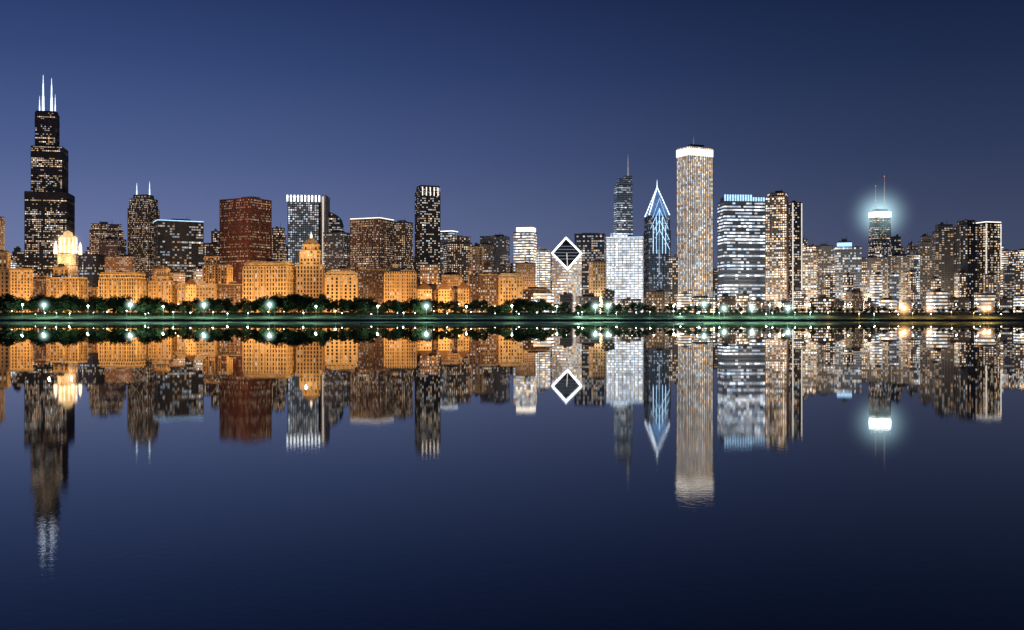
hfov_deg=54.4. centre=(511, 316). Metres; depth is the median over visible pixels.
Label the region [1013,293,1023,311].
city block
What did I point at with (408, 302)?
park tree
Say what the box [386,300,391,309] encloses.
park tree
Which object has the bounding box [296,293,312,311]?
park tree
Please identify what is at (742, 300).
city block
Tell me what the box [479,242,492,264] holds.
office tower
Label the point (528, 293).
masonry building
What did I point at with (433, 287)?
masonry building
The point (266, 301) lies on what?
park tree
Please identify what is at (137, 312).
park tree
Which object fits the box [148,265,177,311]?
masonry building
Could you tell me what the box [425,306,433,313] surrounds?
park tree
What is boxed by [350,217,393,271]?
office tower
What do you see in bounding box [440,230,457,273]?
office tower
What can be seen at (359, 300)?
park tree
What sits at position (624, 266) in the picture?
office tower
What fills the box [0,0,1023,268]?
sky
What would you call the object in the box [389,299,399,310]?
park tree
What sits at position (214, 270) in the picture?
masonry building
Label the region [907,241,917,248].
city block
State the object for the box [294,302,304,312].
park tree
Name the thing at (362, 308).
park tree
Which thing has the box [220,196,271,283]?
office tower
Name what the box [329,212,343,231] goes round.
office tower
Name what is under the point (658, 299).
city block
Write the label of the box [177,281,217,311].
masonry building
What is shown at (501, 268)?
city block
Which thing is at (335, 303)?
park tree
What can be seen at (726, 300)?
city block
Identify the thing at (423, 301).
park tree
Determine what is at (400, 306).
park tree
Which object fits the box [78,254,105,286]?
office tower
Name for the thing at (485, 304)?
park tree
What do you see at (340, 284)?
masonry building
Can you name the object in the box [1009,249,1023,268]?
apartment tower
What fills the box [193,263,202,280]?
city block
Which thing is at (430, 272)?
city block
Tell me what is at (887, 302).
city block
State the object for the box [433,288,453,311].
masonry building
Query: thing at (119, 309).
park tree
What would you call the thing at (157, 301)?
park tree
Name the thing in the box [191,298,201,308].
park tree
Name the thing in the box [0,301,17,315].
park tree
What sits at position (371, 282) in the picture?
masonry building
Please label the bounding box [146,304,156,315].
park tree
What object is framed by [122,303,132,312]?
park tree
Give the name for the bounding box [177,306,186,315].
park tree
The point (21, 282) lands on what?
masonry building
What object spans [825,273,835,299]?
city block
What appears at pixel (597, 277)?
office tower
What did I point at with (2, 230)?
office tower
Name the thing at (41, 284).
masonry building
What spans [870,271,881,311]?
city block
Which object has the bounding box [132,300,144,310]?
park tree
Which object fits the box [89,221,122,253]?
office tower
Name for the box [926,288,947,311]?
city block
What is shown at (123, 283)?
masonry building
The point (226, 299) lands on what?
park tree
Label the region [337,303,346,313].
park tree
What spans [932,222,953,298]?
apartment tower
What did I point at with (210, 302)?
park tree
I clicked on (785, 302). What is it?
city block
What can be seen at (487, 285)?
masonry building
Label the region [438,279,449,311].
gabled building
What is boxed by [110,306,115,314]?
park tree
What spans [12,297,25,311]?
park tree
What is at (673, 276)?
apartment tower
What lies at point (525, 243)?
office tower
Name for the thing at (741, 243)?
office tower
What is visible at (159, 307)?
park tree
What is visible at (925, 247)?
office tower
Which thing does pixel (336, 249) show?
office tower
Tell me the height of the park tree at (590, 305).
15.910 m
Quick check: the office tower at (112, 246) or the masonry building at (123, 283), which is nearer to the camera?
the masonry building at (123, 283)
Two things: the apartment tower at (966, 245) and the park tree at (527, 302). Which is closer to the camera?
the park tree at (527, 302)
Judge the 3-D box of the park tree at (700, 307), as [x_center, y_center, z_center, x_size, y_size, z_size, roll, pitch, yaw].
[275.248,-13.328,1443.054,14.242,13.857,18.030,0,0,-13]
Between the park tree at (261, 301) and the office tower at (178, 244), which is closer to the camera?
the park tree at (261, 301)
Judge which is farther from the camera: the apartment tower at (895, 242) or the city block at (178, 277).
the apartment tower at (895, 242)
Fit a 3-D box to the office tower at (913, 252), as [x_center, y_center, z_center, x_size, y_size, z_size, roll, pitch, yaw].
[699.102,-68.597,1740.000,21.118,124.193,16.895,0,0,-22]
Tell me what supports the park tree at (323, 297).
on the ground
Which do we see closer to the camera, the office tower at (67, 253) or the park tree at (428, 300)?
the park tree at (428, 300)
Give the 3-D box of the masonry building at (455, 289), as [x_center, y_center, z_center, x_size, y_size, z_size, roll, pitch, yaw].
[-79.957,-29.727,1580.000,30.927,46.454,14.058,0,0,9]
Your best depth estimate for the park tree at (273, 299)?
1423.72 m
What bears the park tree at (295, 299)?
on the ground
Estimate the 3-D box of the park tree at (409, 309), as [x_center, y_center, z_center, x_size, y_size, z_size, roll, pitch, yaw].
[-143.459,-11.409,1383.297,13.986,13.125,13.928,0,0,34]
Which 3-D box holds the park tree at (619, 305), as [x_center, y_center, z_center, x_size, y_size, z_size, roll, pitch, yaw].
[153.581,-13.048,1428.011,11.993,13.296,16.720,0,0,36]
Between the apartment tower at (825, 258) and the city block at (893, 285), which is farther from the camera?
the apartment tower at (825, 258)
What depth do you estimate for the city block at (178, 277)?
1684.71 m
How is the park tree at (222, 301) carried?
on the ground
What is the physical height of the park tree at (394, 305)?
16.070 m
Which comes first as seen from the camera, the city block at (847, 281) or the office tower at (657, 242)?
the city block at (847, 281)
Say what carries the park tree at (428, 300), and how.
on the ground
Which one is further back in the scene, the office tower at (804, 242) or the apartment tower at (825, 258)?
the office tower at (804, 242)
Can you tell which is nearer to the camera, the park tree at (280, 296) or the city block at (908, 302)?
the park tree at (280, 296)
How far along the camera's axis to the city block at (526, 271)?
1665.82 m
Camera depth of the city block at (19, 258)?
2207.49 m
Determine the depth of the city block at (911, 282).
1618.31 m
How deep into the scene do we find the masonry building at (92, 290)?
1596.03 m
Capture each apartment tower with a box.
[669,254,678,311]
[765,191,787,311]
[788,201,801,311]
[802,244,817,311]
[816,243,832,294]
[862,250,887,310]
[886,253,913,311]
[889,234,900,252]
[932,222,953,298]
[954,219,978,311]
[976,221,1001,311]
[1000,269,1023,298]
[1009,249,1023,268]
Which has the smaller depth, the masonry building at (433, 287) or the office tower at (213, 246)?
the masonry building at (433, 287)
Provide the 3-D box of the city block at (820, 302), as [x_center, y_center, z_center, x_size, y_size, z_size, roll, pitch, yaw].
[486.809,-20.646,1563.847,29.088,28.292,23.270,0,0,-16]
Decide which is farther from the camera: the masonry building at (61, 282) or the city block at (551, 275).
the city block at (551, 275)
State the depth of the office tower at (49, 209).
2109.00 m
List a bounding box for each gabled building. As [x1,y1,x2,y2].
[185,277,196,309]
[418,281,431,311]
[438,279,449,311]
[457,281,468,311]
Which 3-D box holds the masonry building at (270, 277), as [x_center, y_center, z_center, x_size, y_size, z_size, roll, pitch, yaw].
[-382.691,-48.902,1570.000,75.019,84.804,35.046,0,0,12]
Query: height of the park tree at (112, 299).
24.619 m
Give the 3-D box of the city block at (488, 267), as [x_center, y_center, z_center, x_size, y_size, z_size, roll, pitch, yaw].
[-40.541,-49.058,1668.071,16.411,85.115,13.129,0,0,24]
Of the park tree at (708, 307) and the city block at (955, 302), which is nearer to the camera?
the park tree at (708, 307)
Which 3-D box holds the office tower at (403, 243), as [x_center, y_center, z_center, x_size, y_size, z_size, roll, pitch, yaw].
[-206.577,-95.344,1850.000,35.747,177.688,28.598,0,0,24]
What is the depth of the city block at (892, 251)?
2148.51 m
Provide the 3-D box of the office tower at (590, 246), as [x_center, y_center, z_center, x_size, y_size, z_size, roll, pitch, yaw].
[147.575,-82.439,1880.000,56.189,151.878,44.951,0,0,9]
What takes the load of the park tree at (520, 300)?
on the ground
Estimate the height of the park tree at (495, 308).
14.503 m
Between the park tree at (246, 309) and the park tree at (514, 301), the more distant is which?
the park tree at (514, 301)
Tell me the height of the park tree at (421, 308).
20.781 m
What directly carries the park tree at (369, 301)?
on the ground
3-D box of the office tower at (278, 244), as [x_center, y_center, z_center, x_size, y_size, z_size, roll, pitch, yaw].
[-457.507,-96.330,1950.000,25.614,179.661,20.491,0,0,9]
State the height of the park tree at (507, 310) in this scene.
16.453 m
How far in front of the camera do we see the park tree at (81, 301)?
1404.15 m
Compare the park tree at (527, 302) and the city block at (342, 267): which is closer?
the park tree at (527, 302)
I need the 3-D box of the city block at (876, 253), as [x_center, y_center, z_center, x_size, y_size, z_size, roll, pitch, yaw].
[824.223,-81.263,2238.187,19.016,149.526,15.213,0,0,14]
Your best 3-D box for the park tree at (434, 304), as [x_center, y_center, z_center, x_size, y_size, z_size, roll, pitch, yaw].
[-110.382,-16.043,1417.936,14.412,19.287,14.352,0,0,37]
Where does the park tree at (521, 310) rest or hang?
on the lawn
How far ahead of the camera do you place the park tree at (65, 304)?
1367.66 m
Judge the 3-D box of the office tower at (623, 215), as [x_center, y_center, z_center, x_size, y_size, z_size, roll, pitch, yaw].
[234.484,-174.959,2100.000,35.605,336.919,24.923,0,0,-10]
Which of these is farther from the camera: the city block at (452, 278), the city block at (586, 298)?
the city block at (452, 278)
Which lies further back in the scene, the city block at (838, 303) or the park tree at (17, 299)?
the city block at (838, 303)
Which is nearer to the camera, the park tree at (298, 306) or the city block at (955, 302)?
the park tree at (298, 306)
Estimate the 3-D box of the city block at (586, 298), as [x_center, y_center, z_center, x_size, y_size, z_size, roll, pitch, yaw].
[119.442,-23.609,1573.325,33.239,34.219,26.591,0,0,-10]
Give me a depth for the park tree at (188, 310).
1371.53 m
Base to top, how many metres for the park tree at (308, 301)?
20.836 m
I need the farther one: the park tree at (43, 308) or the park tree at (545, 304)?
the park tree at (545, 304)
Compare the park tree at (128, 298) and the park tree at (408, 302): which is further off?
the park tree at (128, 298)
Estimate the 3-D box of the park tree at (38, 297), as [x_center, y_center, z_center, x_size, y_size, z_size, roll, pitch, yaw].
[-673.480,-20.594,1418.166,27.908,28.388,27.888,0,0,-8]
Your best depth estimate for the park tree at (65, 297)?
1410.76 m
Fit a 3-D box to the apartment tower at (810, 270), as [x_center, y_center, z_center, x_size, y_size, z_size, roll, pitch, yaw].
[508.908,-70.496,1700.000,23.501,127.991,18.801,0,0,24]
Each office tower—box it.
[0,216,4,249]
[24,78,74,278]
[54,231,81,276]
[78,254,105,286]
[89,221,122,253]
[99,237,126,255]
[104,253,143,272]
[128,181,159,295]
[153,219,203,282]
[204,229,219,263]
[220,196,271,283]
[272,222,285,261]
[287,195,329,266]
[323,230,349,273]
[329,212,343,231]
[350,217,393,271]
[394,218,412,269]
[415,185,439,283]
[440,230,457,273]
[443,236,471,285]
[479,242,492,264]
[480,234,509,273]
[513,226,536,271]
[536,247,550,291]
[552,237,581,311]
[574,233,605,293]
[589,259,605,311]
[606,233,643,311]
[613,164,632,236]
[644,184,670,311]
[676,138,712,296]
[717,194,764,308]
[802,236,807,251]
[833,239,861,299]
[868,176,890,255]
[905,247,919,299]
[917,232,931,311]
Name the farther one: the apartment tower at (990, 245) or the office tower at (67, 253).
the office tower at (67, 253)
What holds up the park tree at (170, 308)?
on the lawn
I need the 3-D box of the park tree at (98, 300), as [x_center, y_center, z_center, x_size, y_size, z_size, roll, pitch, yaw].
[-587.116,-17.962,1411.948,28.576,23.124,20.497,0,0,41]
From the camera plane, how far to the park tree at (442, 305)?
1415.20 m
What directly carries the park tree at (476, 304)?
on the ground
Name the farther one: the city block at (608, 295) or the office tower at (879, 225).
the office tower at (879, 225)
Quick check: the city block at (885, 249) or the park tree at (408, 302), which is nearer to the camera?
the park tree at (408, 302)
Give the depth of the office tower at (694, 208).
1964.36 m
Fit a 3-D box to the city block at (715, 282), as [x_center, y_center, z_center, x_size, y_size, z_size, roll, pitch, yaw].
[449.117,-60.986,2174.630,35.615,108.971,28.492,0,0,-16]
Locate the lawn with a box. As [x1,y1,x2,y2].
[0,312,1023,318]
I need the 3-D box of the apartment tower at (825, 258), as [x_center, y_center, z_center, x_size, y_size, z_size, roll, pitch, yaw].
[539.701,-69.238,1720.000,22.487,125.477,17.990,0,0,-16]
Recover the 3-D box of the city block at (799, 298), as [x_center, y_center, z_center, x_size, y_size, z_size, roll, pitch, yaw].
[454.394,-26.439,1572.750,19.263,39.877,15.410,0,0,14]
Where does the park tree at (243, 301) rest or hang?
on the ground
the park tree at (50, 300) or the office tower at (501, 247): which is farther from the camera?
the office tower at (501, 247)
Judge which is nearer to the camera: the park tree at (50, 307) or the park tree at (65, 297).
the park tree at (50, 307)
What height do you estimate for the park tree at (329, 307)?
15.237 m
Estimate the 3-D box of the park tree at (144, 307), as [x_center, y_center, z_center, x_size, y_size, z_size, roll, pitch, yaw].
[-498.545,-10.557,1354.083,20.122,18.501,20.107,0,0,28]
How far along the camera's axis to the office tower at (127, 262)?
1721.62 m
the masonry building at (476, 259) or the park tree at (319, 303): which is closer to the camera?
the park tree at (319, 303)
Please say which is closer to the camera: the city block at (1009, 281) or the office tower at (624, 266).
the city block at (1009, 281)
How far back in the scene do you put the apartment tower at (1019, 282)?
1625.82 m
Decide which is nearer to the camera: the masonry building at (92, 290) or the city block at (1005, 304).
the city block at (1005, 304)
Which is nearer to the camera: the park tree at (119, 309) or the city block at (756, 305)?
the park tree at (119, 309)
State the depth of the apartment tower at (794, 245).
1724.28 m
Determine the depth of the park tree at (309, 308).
1361.19 m
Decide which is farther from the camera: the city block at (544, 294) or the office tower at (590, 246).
the office tower at (590, 246)
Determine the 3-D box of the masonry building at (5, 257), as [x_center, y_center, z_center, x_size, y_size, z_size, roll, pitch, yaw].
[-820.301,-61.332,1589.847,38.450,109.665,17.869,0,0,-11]
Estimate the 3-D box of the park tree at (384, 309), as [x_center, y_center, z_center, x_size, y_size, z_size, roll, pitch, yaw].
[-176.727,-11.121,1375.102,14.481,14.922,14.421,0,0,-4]
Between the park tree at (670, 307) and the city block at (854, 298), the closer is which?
the park tree at (670, 307)
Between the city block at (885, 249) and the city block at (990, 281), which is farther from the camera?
the city block at (885, 249)
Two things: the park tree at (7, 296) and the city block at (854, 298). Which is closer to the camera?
the park tree at (7, 296)
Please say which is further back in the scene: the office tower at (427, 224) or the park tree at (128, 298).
the office tower at (427, 224)
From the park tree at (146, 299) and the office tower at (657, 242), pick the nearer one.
the park tree at (146, 299)
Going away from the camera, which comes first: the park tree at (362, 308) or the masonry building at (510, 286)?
the park tree at (362, 308)
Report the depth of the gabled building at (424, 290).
1538.69 m
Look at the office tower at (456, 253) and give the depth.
1805.14 m
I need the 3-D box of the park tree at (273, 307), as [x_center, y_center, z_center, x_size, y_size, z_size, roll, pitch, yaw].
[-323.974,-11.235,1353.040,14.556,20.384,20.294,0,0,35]
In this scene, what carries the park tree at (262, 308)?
on the lawn
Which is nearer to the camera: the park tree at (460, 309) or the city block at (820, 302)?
the park tree at (460, 309)
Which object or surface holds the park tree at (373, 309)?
on the lawn
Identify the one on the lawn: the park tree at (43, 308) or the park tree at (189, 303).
the park tree at (43, 308)
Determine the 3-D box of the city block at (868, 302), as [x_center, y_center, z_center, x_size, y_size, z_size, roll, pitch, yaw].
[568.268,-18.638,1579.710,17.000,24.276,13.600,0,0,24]
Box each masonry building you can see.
[0,244,10,311]
[9,266,33,311]
[33,273,49,311]
[49,264,87,311]
[88,284,97,311]
[98,271,145,311]
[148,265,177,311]
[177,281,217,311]
[202,253,232,284]
[218,281,241,311]
[242,259,295,311]
[296,233,324,311]
[325,265,357,311]
[357,267,384,311]
[384,264,416,311]
[417,281,437,310]
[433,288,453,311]
[451,284,471,310]
[468,243,483,311]
[477,273,498,311]
[498,271,522,311]
[523,287,551,301]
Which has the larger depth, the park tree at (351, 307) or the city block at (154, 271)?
the city block at (154, 271)
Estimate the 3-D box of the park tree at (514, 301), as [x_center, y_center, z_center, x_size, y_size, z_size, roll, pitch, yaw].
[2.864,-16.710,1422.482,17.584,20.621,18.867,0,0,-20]
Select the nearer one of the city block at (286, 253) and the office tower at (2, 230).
the office tower at (2, 230)
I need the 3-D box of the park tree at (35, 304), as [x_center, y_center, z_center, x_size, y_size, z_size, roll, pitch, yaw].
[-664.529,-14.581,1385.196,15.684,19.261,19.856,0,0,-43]
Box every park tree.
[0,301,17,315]
[2,293,13,309]
[10,299,29,314]
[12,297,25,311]
[28,300,40,311]
[29,293,49,311]
[40,302,47,313]
[45,295,55,303]
[45,303,55,314]
[53,302,63,313]
[58,300,71,314]
[59,293,71,307]
[70,297,86,309]
[71,303,79,314]
[85,296,97,310]
[89,296,106,307]
[96,303,108,315]
[105,295,121,307]
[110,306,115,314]
[116,306,124,313]
[118,295,132,306]
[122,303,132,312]
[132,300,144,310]
[135,306,141,315]
[137,295,153,304]
[138,303,152,315]
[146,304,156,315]
[149,297,167,305]
[152,304,168,315]
[166,305,175,313]
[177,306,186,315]
[184,300,194,306]
[186,305,191,312]
[189,304,202,315]
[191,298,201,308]
[202,297,219,307]
[202,305,209,313]
[211,298,230,308]
[213,303,223,314]
[222,297,232,311]
[225,305,232,312]
[230,306,238,313]
[237,297,248,309]
[242,305,251,313]
[250,300,259,311]
[254,297,265,311]
[258,304,267,312]
[259,295,269,311]
[266,301,280,315]
[268,296,280,309]
[269,294,285,311]
[280,299,294,314]
[286,294,303,311]
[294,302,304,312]
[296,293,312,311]
[301,298,314,308]
[303,303,316,314]
[310,299,326,314]
[317,293,328,311]
[324,303,334,312]
[331,300,341,309]
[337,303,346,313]
[338,298,348,304]
[344,301,356,314]
[348,297,366,309]
[355,302,368,315]
[366,297,374,309]
[368,305,380,314]
[379,304,388,312]
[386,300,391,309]
[388,303,396,310]
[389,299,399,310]
[393,302,408,315]
[404,298,418,308]
[406,304,412,312]
[411,297,425,308]
[412,301,425,315]
[423,298,432,305]
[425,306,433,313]
[429,299,439,310]
[436,301,447,311]
[444,301,452,309]
[448,300,459,310]
[456,306,464,312]
[463,303,471,310]
[470,299,482,311]
[480,298,490,311]
[488,306,500,315]
[497,304,512,315]
[500,300,512,307]
[507,298,519,310]
[514,298,525,309]
[517,305,523,312]
[521,299,530,311]
[528,306,538,315]
[531,298,547,308]
[535,304,545,313]
[539,300,550,311]
[549,306,555,314]
[560,301,569,311]
[576,307,584,313]
[584,302,596,309]
[615,303,622,309]
[627,301,637,311]
[636,301,643,310]
[664,303,675,311]
[698,303,706,311]
[705,302,712,310]
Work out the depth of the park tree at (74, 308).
1368.33 m
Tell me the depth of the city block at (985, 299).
1541.20 m
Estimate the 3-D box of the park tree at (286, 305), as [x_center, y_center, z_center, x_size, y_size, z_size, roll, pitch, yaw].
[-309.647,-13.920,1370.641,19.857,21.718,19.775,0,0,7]
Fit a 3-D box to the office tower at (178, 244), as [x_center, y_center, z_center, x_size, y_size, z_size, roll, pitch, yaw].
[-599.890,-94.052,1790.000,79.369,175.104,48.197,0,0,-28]
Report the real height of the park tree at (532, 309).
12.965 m
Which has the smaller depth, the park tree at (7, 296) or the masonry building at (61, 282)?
the park tree at (7, 296)
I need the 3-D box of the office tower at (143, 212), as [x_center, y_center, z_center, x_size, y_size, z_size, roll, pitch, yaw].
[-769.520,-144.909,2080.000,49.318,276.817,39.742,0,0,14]
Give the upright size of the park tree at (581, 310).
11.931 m
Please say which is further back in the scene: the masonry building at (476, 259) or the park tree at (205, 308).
the masonry building at (476, 259)
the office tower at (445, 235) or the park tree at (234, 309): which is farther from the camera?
the office tower at (445, 235)
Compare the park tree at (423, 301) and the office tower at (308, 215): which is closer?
the park tree at (423, 301)
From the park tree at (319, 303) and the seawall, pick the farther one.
the park tree at (319, 303)
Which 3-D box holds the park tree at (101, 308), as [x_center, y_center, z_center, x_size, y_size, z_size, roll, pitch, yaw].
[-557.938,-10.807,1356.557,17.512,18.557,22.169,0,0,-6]
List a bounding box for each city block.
[6,251,15,269]
[12,246,23,267]
[152,264,160,278]
[170,270,184,283]
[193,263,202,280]
[286,245,287,261]
[331,266,351,270]
[420,263,440,287]
[441,271,462,289]
[483,262,493,273]
[497,264,512,280]
[515,262,535,288]
[533,289,553,311]
[551,259,551,291]
[560,292,572,311]
[575,293,599,311]
[602,288,614,311]
[617,297,640,311]
[646,285,668,311]
[677,291,691,311]
[690,292,715,311]
[713,269,717,311]
[719,293,735,311]
[736,290,749,311]
[750,298,773,311]
[778,297,789,311]
[793,288,805,311]
[810,295,833,311]
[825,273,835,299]
[834,293,844,311]
[843,272,853,311]
[845,288,863,311]
[864,298,875,311]
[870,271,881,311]
[874,249,880,256]
[879,296,896,311]
[881,237,889,256]
[888,248,894,255]
[889,272,898,311]
[901,244,906,253]
[902,297,921,311]
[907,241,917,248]
[907,268,915,299]
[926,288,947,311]
[930,276,940,290]
[947,296,969,311]
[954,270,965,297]
[974,288,994,311]
[982,271,996,311]
[999,295,1011,311]
[1002,245,1007,269]
[1003,264,1014,311]
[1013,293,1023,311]
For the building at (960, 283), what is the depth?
1631.37 m
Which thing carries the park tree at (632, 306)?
on the ground
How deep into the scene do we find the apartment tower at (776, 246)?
1687.32 m
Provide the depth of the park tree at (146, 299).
1422.50 m
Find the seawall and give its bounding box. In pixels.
[0,319,1023,319]
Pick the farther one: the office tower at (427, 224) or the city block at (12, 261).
the city block at (12, 261)
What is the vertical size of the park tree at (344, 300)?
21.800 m
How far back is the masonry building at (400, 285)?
1554.07 m
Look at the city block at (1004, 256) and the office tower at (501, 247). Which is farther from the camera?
the city block at (1004, 256)
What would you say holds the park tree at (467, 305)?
on the ground
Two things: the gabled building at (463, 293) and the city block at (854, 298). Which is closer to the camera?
the gabled building at (463, 293)
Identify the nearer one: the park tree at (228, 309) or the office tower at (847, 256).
the park tree at (228, 309)
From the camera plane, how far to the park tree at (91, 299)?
1436.15 m
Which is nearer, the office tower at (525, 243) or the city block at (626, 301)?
the city block at (626, 301)
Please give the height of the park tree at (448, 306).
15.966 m
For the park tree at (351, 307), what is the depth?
1357.70 m
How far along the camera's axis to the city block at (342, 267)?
1679.65 m
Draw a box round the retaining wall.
[360,316,703,317]
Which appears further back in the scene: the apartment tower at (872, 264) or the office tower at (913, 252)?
the office tower at (913, 252)
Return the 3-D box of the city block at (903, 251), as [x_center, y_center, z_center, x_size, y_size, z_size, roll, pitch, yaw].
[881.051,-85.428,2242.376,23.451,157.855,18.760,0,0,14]
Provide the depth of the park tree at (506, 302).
1413.01 m
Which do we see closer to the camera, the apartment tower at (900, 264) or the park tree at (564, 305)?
the park tree at (564, 305)
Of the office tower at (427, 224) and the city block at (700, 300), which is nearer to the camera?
the city block at (700, 300)
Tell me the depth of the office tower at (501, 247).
1938.76 m
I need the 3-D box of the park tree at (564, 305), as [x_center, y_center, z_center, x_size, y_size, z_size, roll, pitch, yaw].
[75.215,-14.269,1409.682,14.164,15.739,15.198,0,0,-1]
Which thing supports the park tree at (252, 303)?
on the ground
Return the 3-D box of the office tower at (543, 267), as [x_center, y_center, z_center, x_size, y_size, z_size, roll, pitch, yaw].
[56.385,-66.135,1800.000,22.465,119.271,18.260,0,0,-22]
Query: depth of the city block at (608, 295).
1558.21 m
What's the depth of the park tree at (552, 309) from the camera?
1370.13 m
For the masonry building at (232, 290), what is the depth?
1582.58 m
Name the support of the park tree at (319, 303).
on the lawn
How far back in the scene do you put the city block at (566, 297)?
1553.19 m
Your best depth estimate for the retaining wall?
1334.60 m
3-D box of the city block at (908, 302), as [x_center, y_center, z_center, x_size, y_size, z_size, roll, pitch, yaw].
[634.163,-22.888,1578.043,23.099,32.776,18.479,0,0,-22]
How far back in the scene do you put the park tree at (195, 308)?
1352.46 m
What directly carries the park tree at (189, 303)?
on the ground
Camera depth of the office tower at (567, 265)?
1732.33 m
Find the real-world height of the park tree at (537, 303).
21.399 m
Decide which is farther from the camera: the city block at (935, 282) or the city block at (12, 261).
the city block at (12, 261)
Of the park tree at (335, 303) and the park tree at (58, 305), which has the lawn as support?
the park tree at (58, 305)
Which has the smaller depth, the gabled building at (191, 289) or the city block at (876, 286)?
the gabled building at (191, 289)
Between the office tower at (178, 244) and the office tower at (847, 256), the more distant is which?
the office tower at (178, 244)
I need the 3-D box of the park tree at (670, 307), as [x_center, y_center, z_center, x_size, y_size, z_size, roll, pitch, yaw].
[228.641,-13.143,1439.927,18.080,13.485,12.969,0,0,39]
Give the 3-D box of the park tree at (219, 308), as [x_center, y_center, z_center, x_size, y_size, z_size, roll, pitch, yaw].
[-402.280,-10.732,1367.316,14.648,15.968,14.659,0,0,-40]
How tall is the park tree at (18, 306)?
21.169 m
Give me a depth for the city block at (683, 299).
1566.78 m
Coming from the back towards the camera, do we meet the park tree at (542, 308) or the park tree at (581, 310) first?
the park tree at (542, 308)
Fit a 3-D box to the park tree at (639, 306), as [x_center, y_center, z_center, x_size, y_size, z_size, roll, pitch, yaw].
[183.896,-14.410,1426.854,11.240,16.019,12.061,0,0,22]
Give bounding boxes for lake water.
[0,320,1023,629]
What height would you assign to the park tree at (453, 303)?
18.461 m

